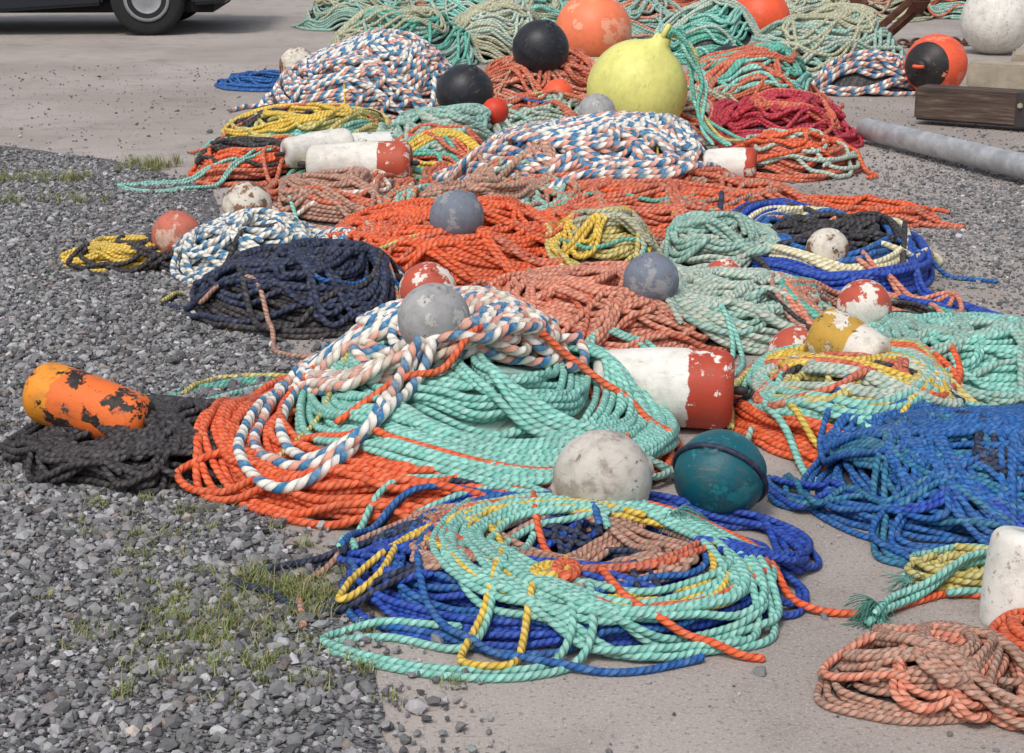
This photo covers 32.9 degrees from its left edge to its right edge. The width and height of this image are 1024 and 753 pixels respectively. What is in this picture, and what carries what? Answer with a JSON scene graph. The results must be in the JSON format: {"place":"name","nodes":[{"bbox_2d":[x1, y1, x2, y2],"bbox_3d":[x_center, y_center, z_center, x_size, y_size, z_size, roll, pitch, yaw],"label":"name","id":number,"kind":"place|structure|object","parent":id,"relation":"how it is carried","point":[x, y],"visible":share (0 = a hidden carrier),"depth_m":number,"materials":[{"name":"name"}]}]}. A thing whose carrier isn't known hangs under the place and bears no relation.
{"place":"outdoors","nodes":[
{"label":"outdoors","id":0,"kind":"place"},
{"bbox_2d":[0,125,505,752],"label":"gravel","id":1,"kind":"structure","parent":0,"point":[52,699],"depth_m":3.89,"materials":[{"name":"gravel"}]},
{"bbox_2d":[60,233,181,275],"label":"rope pile","id":2,"kind":"object","parent":1,"relation":"on","point":[138,253],"visible":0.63,"depth_m":6.74,"materials":[{"name":"fabric"}]},
{"bbox_2d":[151,210,198,251],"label":"round float","id":3,"kind":"object","parent":2,"relation":"on","point":[170,228],"visible":0.53,"depth_m":6.74,"materials":[{"name":"plastic"}]},
{"bbox_2d":[0,394,262,495],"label":"rope pile","id":4,"kind":"object","parent":1,"relation":"on","point":[158,448],"visible":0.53,"depth_m":4.40,"materials":[{"name":"fabric"}]},
{"bbox_2d":[20,362,154,438],"bbox_3d":[-1.106,0.081,4.564,0.450,0.171,0.166,16,21,17],"label":"cylindrical buoy","id":5,"kind":"object","parent":4,"relation":"on","point":[57,394],"visible":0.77,"depth_m":4.50,"materials":[{"name":"orange plastic"}]},
{"bbox_2d":[117,147,272,192],"bbox_3d":[-1.543,-1.018,8.530,0.786,0.168,0.293,-6,17,-19],"label":"loose rope","id":6,"kind":"object","parent":1,"relation":"on","point":[202,173],"visible":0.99,"depth_m":8.55,"materials":[{"name":"fabric"}]},
{"bbox_2d":[0,150,485,709],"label":"grass","id":7,"kind":"structure","parent":1,"relation":"on","point":[302,592],"depth_m":3.64,"materials":[{"name":"plant"}]},
{"bbox_2d":[0,0,1023,752],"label":"ground","id":8,"kind":"structure","parent":0,"point":[776,710],"depth_m":4.05,"materials":[{"name":"concrete"}]},
{"bbox_2d":[0,0,230,34],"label":"parked car","id":9,"kind":"object","parent":8,"relation":"on","point":[148,17],"visible":1,"depth_m":16.27,"materials":[{"name":"paint"}]},
{"bbox_2d":[187,135,292,186],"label":"rope pile","id":10,"kind":"object","parent":8,"relation":"on","point":[246,170],"visible":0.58,"depth_m":8.65,"materials":[{"name":"fabric"}]},
{"bbox_2d":[214,69,282,91],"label":"rope pile","id":11,"kind":"object","parent":8,"relation":"on","point":[257,81],"visible":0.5,"depth_m":12.31,"materials":[{"name":"fabric"}]},
{"bbox_2d":[279,47,310,72],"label":"round float","id":12,"kind":"object","parent":11,"relation":"on","point":[290,56],"visible":0.39,"depth_m":12.18,"materials":[{"name":"plastic"}]},
{"bbox_2d":[170,207,356,283],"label":"rope pile","id":13,"kind":"object","parent":8,"relation":"on","point":[201,250],"visible":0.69,"depth_m":6.57,"materials":[{"name":"fabric"}]},
{"bbox_2d":[222,182,271,213],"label":"round float","id":14,"kind":"object","parent":13,"relation":"on","point":[240,196],"visible":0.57,"depth_m":6.73,"materials":[{"name":"plastic"}]},
{"bbox_2d":[161,221,404,339],"bbox_3d":[-0.804,-0.361,6.167,0.917,0.244,0.928,0,16,0],"label":"rope pile","id":15,"kind":"object","parent":8,"relation":"on","point":[303,303],"visible":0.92,"depth_m":5.90,"materials":[{"name":"fabric"}]},
{"bbox_2d":[198,102,390,154],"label":"rope pile","id":16,"kind":"object","parent":8,"relation":"on","point":[269,120],"visible":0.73,"depth_m":9.36,"materials":[{"name":"fabric"}]},
{"bbox_2d":[352,131,394,141],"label":"cylindrical buoy","id":17,"kind":"object","parent":16,"relation":"on","point":[374,136],"visible":0.12,"depth_m":9.07,"materials":[{"name":"white plastic"}]},
{"bbox_2d":[321,342,331,350],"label":"rope pile","id":18,"kind":"object","parent":8,"relation":"on","point":[324,346],"visible":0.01,"depth_m":5.58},
{"bbox_2d":[399,262,456,298],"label":"round float","id":19,"kind":"object","parent":18,"relation":"on","point":[416,275],"visible":0.49,"depth_m":5.42,"materials":[{"name":"plastic"}]},
{"bbox_2d":[228,28,452,121],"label":"rope pile","id":20,"kind":"object","parent":8,"relation":"on","point":[391,73],"visible":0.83,"depth_m":10.54,"materials":[{"name":"fabric"}]},
{"bbox_2d":[343,64,345,103],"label":"loose rope","id":21,"kind":"object","parent":20,"relation":"on","point":[344,92],"visible":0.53,"depth_m":10.44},
{"bbox_2d":[290,0,414,30],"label":"rope pile","id":22,"kind":"object","parent":8,"relation":"on","point":[323,15],"visible":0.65,"depth_m":16.87,"materials":[{"name":"aqua green fabric"},{"name":"olive rope"}]},
{"bbox_2d":[261,123,483,184],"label":"rope pile","id":23,"kind":"object","parent":8,"relation":"on","point":[457,146],"visible":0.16,"depth_m":8.74,"materials":[{"name":"fabric"}]},
{"bbox_2d":[274,128,354,167],"bbox_3d":[-0.984,-1.145,8.727,0.450,0.179,0.183,-12,20,-27],"label":"cylindrical buoy","id":24,"kind":"object","parent":23,"relation":"on","point":[293,150],"visible":0.62,"depth_m":8.64,"materials":[{"name":"white plastic"}]},
{"bbox_2d":[297,141,419,177],"bbox_3d":[-0.735,-1.019,8.298,0.590,0.214,0.220,0,16,5],"label":"cylindrical buoy","id":25,"kind":"object","parent":23,"relation":"on","point":[395,158],"visible":0.67,"depth_m":8.21,"materials":[{"name":"white plastic"}]},
{"bbox_2d":[264,152,484,229],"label":"rope pile","id":26,"kind":"object","parent":8,"relation":"on","point":[325,199],"visible":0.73,"depth_m":7.57,"materials":[{"name":"fabric"}]},
{"bbox_2d":[326,5,477,65],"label":"rope pile","id":27,"kind":"object","parent":8,"relation":"on","point":[436,28],"visible":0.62,"depth_m":13.63,"materials":[{"name":"fabric"}]},
{"bbox_2d":[412,0,430,5],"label":"rope pile","id":28,"kind":"object","parent":8,"relation":"on","point":[421,2],"visible":0.07,"depth_m":19.11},
{"bbox_2d":[168,286,682,529],"bbox_3d":[-0.322,-0.023,4.720,1.595,0.407,1.372,9,19,28],"label":"rope pile","id":29,"kind":"object","parent":8,"relation":"on","point":[499,386],"visible":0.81,"depth_m":4.41,"materials":[{"name":"fabric"}]},
{"bbox_2d":[397,283,469,344],"bbox_3d":[-0.206,-0.152,4.571,0.197,0.200,0.194,-11,41,-32],"label":"round float","id":30,"kind":"object","parent":29,"relation":"on","point":[427,310],"visible":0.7,"depth_m":4.50,"materials":[{"name":"plastic"}]},
{"bbox_2d":[326,195,577,285],"bbox_3d":[-0.215,-0.571,6.828,1.412,0.276,1.122,0,16,0],"label":"rope pile","id":31,"kind":"object","parent":8,"relation":"on","point":[494,246],"visible":0.56,"depth_m":6.55,"materials":[{"name":"fabric"}]},
{"bbox_2d":[429,190,483,234],"bbox_3d":[-0.210,-0.606,6.595,0.209,0.209,0.210,12,20,36],"label":"round float","id":32,"kind":"object","parent":31,"relation":"on","point":[454,212],"visible":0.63,"depth_m":6.51,"materials":[{"name":"plastic"}]},
{"bbox_2d":[376,103,533,160],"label":"rope pile","id":33,"kind":"object","parent":8,"relation":"on","point":[475,118],"visible":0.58,"depth_m":9.07,"materials":[{"name":"fabric"}]},
{"bbox_2d":[436,64,493,105],"bbox_3d":[-0.270,-1.626,9.943,0.337,0.344,0.335,-16,48,-43],"label":"round float","id":34,"kind":"object","parent":33,"relation":"on","point":[462,83],"visible":0.68,"depth_m":9.81,"materials":[{"name":"plastic"}]},
{"bbox_2d":[483,97,508,123],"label":"round float","id":35,"kind":"object","parent":33,"relation":"on","point":[498,108],"visible":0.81,"depth_m":9.22,"materials":[{"name":"plastic"}]},
{"bbox_2d":[427,0,484,20],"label":"rope pile","id":36,"kind":"object","parent":8,"relation":"on","point":[451,9],"visible":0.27,"depth_m":17.45,"materials":[{"name":"fabric"}]},
{"bbox_2d":[369,139,580,216],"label":"rope pile","id":37,"kind":"object","parent":8,"relation":"on","point":[486,180],"visible":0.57,"depth_m":7.57,"materials":[{"name":"fabric"}]},
{"bbox_2d":[449,0,540,63],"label":"rope pile","id":38,"kind":"object","parent":8,"relation":"on","point":[493,26],"visible":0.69,"depth_m":14.13,"materials":[{"name":"fabric"}]},
{"bbox_2d":[481,0,568,23],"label":"rope pile","id":39,"kind":"object","parent":8,"relation":"on","point":[547,9],"visible":0.14,"depth_m":15.80,"materials":[{"name":"fabric"}]},
{"bbox_2d":[483,47,595,98],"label":"rope pile","id":40,"kind":"object","parent":8,"relation":"on","point":[575,69],"visible":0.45,"depth_m":11.47,"materials":[{"name":"fabric"}]},
{"bbox_2d":[512,20,568,74],"bbox_3d":[0.190,-2.178,11.511,0.388,0.396,0.386,-16,48,-43],"label":"round float","id":41,"kind":"object","parent":40,"relation":"on","point":[538,45],"visible":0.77,"depth_m":11.37,"materials":[{"name":"plastic"}]},
{"bbox_2d":[502,89,583,125],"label":"rope pile","id":42,"kind":"object","parent":8,"relation":"on","point":[560,104],"visible":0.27,"depth_m":9.86,"materials":[{"name":"fabric"}]},
{"bbox_2d":[543,79,573,93],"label":"round float","id":43,"kind":"object","parent":42,"relation":"on","point":[561,85],"visible":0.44,"depth_m":10.47,"materials":[{"name":"plastic"}]},
{"bbox_2d":[418,110,731,201],"bbox_3d":[0.350,-1.032,8.131,1.593,0.428,1.308,0,16,0],"label":"rope pile","id":44,"kind":"object","parent":8,"relation":"on","point":[608,145],"visible":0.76,"depth_m":7.80,"materials":[{"name":"fabric"}]},
{"bbox_2d":[578,94,615,115],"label":"round float","id":45,"kind":"object","parent":44,"relation":"on","point":[593,103],"visible":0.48,"depth_m":8.11,"materials":[{"name":"plastic"}]},
{"bbox_2d":[656,145,673,213],"bbox_3d":[0.648,-0.970,7.896,0.048,0.337,1.702,-1,16,-2],"label":"loose rope","id":46,"kind":"object","parent":44,"relation":"on","point":[657,150],"visible":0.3,"depth_m":7.88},
{"bbox_2d":[703,147,764,177],"bbox_3d":[0.995,-0.971,7.948,0.330,0.163,0.158,3,17,11],"label":"cylindrical buoy","id":47,"kind":"object","parent":44,"relation":"on","point":[740,161],"visible":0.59,"depth_m":7.88,"materials":[{"name":"white plastic"}]},
{"bbox_2d":[160,65,998,406],"bbox_3d":[0.195,-1.298,9.095,3.948,0.389,9.602,0,16,0],"label":"loose rope","id":48,"kind":"object","parent":8,"relation":"on","point":[396,293],"visible":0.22,"depth_m":6.47,"materials":[{"name":"fabric"}]},
{"bbox_2d":[468,261,730,352],"bbox_3d":[0.249,-0.272,5.890,1.169,0.228,1.154,0,16,0],"label":"rope pile","id":49,"kind":"object","parent":8,"relation":"on","point":[560,293],"visible":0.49,"depth_m":5.61,"materials":[{"name":"fabric"}]},
{"bbox_2d":[623,252,678,301],"bbox_3d":[0.456,-0.315,5.679,0.183,0.184,0.184,-2,16,-7],"label":"round float","id":50,"kind":"object","parent":49,"relation":"on","point":[653,275],"visible":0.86,"depth_m":5.61,"materials":[{"name":"plastic"}]},
{"bbox_2d":[585,304,745,376],"bbox_3d":[0.504,-0.103,5.429,0.570,0.153,0.418,-8,18,-26],"label":"loose rope","id":51,"kind":"object","parent":49,"relation":"on","point":[734,336],"visible":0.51,"depth_m":5.52,"materials":[{"name":"fabric"}]},
{"bbox_2d":[544,206,663,264],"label":"rope pile","id":52,"kind":"object","parent":8,"relation":"on","point":[591,227],"visible":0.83,"depth_m":6.52,"materials":[{"name":"fabric"}]},
{"bbox_2d":[229,457,1023,682],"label":"rope pile","id":53,"kind":"object","parent":8,"relation":"on","point":[512,574],"visible":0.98,"depth_m":3.62,"materials":[{"name":"fabric"}]},
{"bbox_2d":[550,429,653,500],"bbox_3d":[0.210,0.238,4.029,0.241,0.236,0.236,-16,17,-1],"label":"round float","id":54,"kind":"object","parent":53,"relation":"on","point":[606,465],"visible":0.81,"depth_m":3.94,"materials":[{"name":"plastic"}]},
{"bbox_2d":[617,0,680,38],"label":"rope pile","id":55,"kind":"object","parent":8,"relation":"on","point":[646,17],"visible":0.34,"depth_m":15.35,"materials":[{"name":"fabric"}]},
{"bbox_2d":[555,426,754,480],"bbox_3d":[0.402,0.193,4.460,0.725,0.129,0.152,-13,21,-37],"label":"loose rope","id":56,"kind":"object","parent":8,"relation":"on","point":[666,469],"visible":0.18,"depth_m":4.38,"materials":[{"name":"fabric"}]},
{"bbox_2d":[593,347,747,429],"bbox_3d":[0.415,0.028,4.822,0.480,0.224,0.218,3,17,6],"label":"cylindrical buoy","id":57,"kind":"object","parent":8,"relation":"on","point":[696,388],"visible":0.7,"depth_m":4.72,"materials":[{"name":"white plastic"}]},
{"bbox_2d":[542,171,824,246],"bbox_3d":[0.714,-0.778,7.584,1.731,0.248,1.295,0,16,0],"label":"rope pile","id":58,"kind":"object","parent":8,"relation":"on","point":[658,217],"visible":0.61,"depth_m":7.24,"materials":[{"name":"fabric"}]},
{"bbox_2d":[672,0,699,7],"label":"rope pile","id":59,"kind":"object","parent":8,"relation":"on","point":[681,3],"visible":0.02,"depth_m":17.85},
{"bbox_2d":[654,0,759,64],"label":"rope pile","id":60,"kind":"object","parent":8,"relation":"on","point":[709,26],"visible":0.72,"depth_m":14.00,"materials":[{"name":"fabric"}]},
{"bbox_2d":[681,85,738,148],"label":"rope pile","id":61,"kind":"object","parent":8,"relation":"on","point":[688,113],"visible":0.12,"depth_m":10.00,"materials":[{"name":"fabric"}]},
{"bbox_2d":[587,23,687,116],"bbox_3d":[0.737,-1.681,9.815,0.571,0.699,0.569,28,21,5],"label":"inflatable buoy","id":62,"kind":"object","parent":61,"relation":"on","point":[643,75],"visible":0.67,"depth_m":9.61,"materials":[{"name":"plastic"}]},
{"bbox_2d":[666,26,745,146],"bbox_3d":[1.076,-1.603,9.523,0.216,0.595,0.697,-7,18,-22],"label":"buoy line","id":63,"kind":"object","parent":62,"relation":"attached to","point":[687,46],"visible":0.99,"depth_m":9.64,"materials":[{"name":"teal fabric"}]},
{"bbox_2d":[672,429,768,513],"bbox_3d":[0.500,0.236,4.164,0.221,0.220,0.219,-1,16,-4],"label":"round float","id":64,"kind":"object","parent":8,"relation":"on","point":[720,471],"visible":0.94,"depth_m":4.08,"materials":[{"name":"teal plastic"}]},
{"bbox_2d":[660,210,780,268],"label":"rope pile","id":65,"kind":"object","parent":8,"relation":"on","point":[698,239],"visible":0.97,"depth_m":6.64,"materials":[{"name":"fabric"}]},
{"bbox_2d":[707,258,740,267],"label":"round float","id":66,"kind":"object","parent":8,"relation":"on","point":[724,262],"visible":0.26,"depth_m":6.26,"materials":[{"name":"plastic"}]},
{"bbox_2d":[713,45,737,51],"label":"round float","id":67,"kind":"object","parent":8,"relation":"on","point":[726,47],"visible":0.11,"depth_m":12.20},
{"bbox_2d":[665,262,834,354],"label":"rope pile","id":68,"kind":"object","parent":8,"relation":"on","point":[756,313],"visible":0.67,"depth_m":5.65,"materials":[{"name":"fabric"}]},
{"bbox_2d":[736,0,789,29],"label":"inflatable buoy","id":69,"kind":"object","parent":8,"relation":"on","point":[764,13],"visible":0.27,"depth_m":14.99,"materials":[{"name":"plastic"}]},
{"bbox_2d":[685,41,843,108],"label":"rope pile","id":70,"kind":"object","parent":8,"relation":"on","point":[739,73],"visible":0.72,"depth_m":11.28,"materials":[{"name":"orange fabric"},{"name":"aqua rope"},{"name":"black rope"}]},
{"bbox_2d":[708,88,863,148],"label":"rope pile","id":71,"kind":"object","parent":8,"relation":"on","point":[767,109],"visible":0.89,"depth_m":9.66,"materials":[{"name":"fabric"}]},
{"bbox_2d":[767,326,807,351],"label":"round float","id":72,"kind":"object","parent":8,"relation":"on","point":[790,335],"visible":0.26,"depth_m":5.22,"materials":[{"name":"plastic"}]},
{"bbox_2d":[733,127,878,182],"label":"rope pile","id":73,"kind":"object","parent":8,"relation":"on","point":[801,155],"visible":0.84,"depth_m":8.80,"materials":[{"name":"fabric"}]},
{"bbox_2d":[785,0,836,14],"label":"rope pile","id":74,"kind":"object","parent":8,"relation":"on","point":[801,6],"visible":0.16,"depth_m":15.77,"materials":[{"name":"fabric"}]},
{"bbox_2d":[748,2,906,82],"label":"rope pile","id":75,"kind":"object","parent":8,"relation":"on","point":[818,39],"visible":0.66,"depth_m":12.59,"materials":[{"name":"fabric"}]},
{"bbox_2d":[718,190,943,293],"bbox_3d":[1.269,-0.532,6.809,0.898,0.212,1.207,0,16,0],"label":"rope pile","id":76,"kind":"object","parent":8,"relation":"on","point":[797,226],"visible":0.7,"depth_m":6.55,"materials":[{"name":"fabric"}]},
{"bbox_2d":[806,228,849,260],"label":"round float","id":77,"kind":"object","parent":76,"relation":"on","point":[831,243],"visible":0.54,"depth_m":6.41,"materials":[{"name":"plastic"}]},
{"bbox_2d":[724,338,978,486],"bbox_3d":[0.965,0.050,4.819,0.774,0.210,0.971,0,16,0],"label":"rope pile","id":78,"kind":"object","parent":8,"relation":"on","point":[781,415],"visible":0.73,"depth_m":4.71,"materials":[{"name":"fabric"}]},
{"bbox_2d":[805,308,890,353],"bbox_3d":[0.984,-0.084,5.036,0.310,0.172,0.168,30,31,32],"label":"cylindrical buoy","id":79,"kind":"object","parent":78,"relation":"on","point":[833,329],"visible":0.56,"depth_m":4.99,"materials":[{"name":"yellow plastic"}]},
{"bbox_2d":[748,272,955,325],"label":"rope pile","id":80,"kind":"object","parent":8,"relation":"on","point":[804,309],"visible":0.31,"depth_m":5.80,"materials":[{"name":"fabric"}]},
{"bbox_2d":[836,279,891,322],"bbox_3d":[1.150,-0.229,5.663,0.184,0.187,0.182,16,48,43],"label":"round float","id":81,"kind":"object","parent":80,"relation":"on","point":[866,300],"visible":0.64,"depth_m":5.59,"materials":[{"name":"plastic"}]},
{"bbox_2d":[811,49,915,96],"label":"rope pile","id":82,"kind":"object","parent":8,"relation":"on","point":[867,72],"visible":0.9,"depth_m":11.98,"materials":[{"name":"fabric"}]},
{"bbox_2d":[801,192,949,223],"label":"rope pile","id":83,"kind":"object","parent":8,"relation":"on","point":[868,201],"visible":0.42,"depth_m":7.84,"materials":[{"name":"fabric"}]},
{"bbox_2d":[799,196,965,229],"bbox_3d":[1.564,-0.726,7.540,0.798,0.163,0.230,-3,17,-9],"label":"loose rope","id":84,"kind":"object","parent":8,"relation":"on","point":[934,221],"visible":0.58,"depth_m":7.56,"materials":[{"name":"fabric"}]},
{"bbox_2d":[836,0,933,22],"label":"rope pile","id":85,"kind":"object","parent":8,"relation":"on","point":[882,9],"visible":0.19,"depth_m":17.78,"materials":[{"name":"fabric"}]},
{"bbox_2d":[767,374,1023,572],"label":"rope pile","id":86,"kind":"object","parent":8,"relation":"on","point":[889,453],"visible":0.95,"depth_m":4.12,"materials":[{"name":"fabric"}]},
{"bbox_2d":[856,250,963,311],"bbox_3d":[1.433,-0.335,6.233,0.338,0.146,0.497,0,16,0],"label":"loose rope","id":87,"kind":"object","parent":8,"relation":"on","point":[897,286],"visible":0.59,"depth_m":6.25,"materials":[{"name":"fabric"}]},
{"bbox_2d":[850,0,969,47],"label":"rusty anchor","id":88,"kind":"object","parent":8,"relation":"on","point":[915,8],"visible":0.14,"depth_m":15.34,"materials":[{"name":"metal"}]},
{"bbox_2d":[842,543,988,630],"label":"rope pile","id":89,"kind":"object","parent":8,"relation":"on","point":[956,569],"visible":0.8,"depth_m":3.72,"materials":[{"name":"fabric"}]},
{"bbox_2d":[813,620,1023,730],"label":"rope pile","id":90,"kind":"object","parent":8,"relation":"on","point":[937,672],"visible":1,"depth_m":3.21,"materials":[{"name":"fabric"}]},
{"bbox_2d":[904,34,967,89],"bbox_3d":[2.930,-2.147,11.961,0.430,0.429,0.464,0,16,-1],"label":"inflatable buoy","id":91,"kind":"object","parent":8,"relation":"on","point":[939,59],"visible":0.89,"depth_m":11.81,"materials":[{"name":"plastic"}]},
{"bbox_2d":[856,118,1023,179],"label":"metal pipe","id":92,"kind":"object","parent":8,"relation":"on","point":[983,157],"visible":1,"depth_m":9.10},
{"bbox_2d":[866,311,1023,404],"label":"rope pile","id":93,"kind":"object","parent":8,"relation":"on","point":[989,347],"visible":0.61,"depth_m":5.14,"materials":[{"name":"fabric"}]},
{"bbox_2d":[925,0,966,19],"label":"rope pile","id":94,"kind":"object","parent":8,"relation":"on","point":[939,9],"visible":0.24,"depth_m":18.15,"materials":[{"name":"fabric"}]},
{"bbox_2d":[898,235,1001,313],"bbox_3d":[1.538,-0.349,6.275,0.418,0.150,0.929,0,16,0],"label":"loose rope","id":95,"kind":"object","parent":8,"relation":"on","point":[922,289],"visible":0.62,"depth_m":6.18,"materials":[{"name":"fabric"}]},
{"bbox_2d":[914,84,1022,126],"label":"timber beam","id":96,"kind":"structure","parent":8,"relation":"on","point":[969,105],"depth_m":10.44,"materials":[{"name":"wood"}]},
{"bbox_2d":[966,59,1023,89],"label":"timber plank","id":97,"kind":"object","parent":96,"relation":"on","point":[1000,74],"visible":0.92,"depth_m":11.04,"materials":[{"name":"wood"}]},
{"bbox_2d":[1013,90,1023,127],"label":"steel strap","id":98,"kind":"object","parent":96,"relation":"attached to","point":[1019,119],"visible":0.96,"depth_m":10.28,"materials":[{"name":"metal"}]},
{"bbox_2d":[964,400,990,405],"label":"loose rope","id":99,"kind":"object","parent":8,"relation":"on","point":[972,403],"visible":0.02,"depth_m":4.79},
{"bbox_2d":[960,0,1023,54],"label":"inflatable buoy","id":100,"kind":"object","parent":8,"relation":"on","point":[992,27],"visible":1,"depth_m":14.43,"materials":[{"name":"plastic"}]},
{"bbox_2d":[979,526,1023,627],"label":"cylindrical buoy","id":101,"kind":"object","parent":8,"relation":"on","point":[1002,589],"visible":0.68,"depth_m":3.53,"materials":[{"name":"white plastic"}]},
{"bbox_2d":[988,608,1023,651],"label":"rope pile","id":102,"kind":"object","parent":8,"relation":"on","point":[1009,624],"visible":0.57,"depth_m":3.42,"materials":[{"name":"fabric"}]},
{"bbox_2d":[1011,48,1023,61],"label":"timber block","id":103,"kind":"object","parent":8,"relation":"on","point":[1018,54],"depth_m":11.84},
{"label":"rope pile","id":104,"kind":"object","parent":8,"relation":"on","visible":0},
{"bbox_2d":[556,0,631,56],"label":"inflatable buoy","id":105,"kind":"object","parent":104,"relation":"on","point":[593,28],"visible":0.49,"depth_m":12.76,"materials":[{"name":"plastic"}]},
{"bbox_2d":[0,65,1023,752],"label":"loose gravel","id":106,"kind":"structure","parent":0,"point":[1002,209],"depth_m":7.88,"materials":[{"name":"gravel"}]}
]}

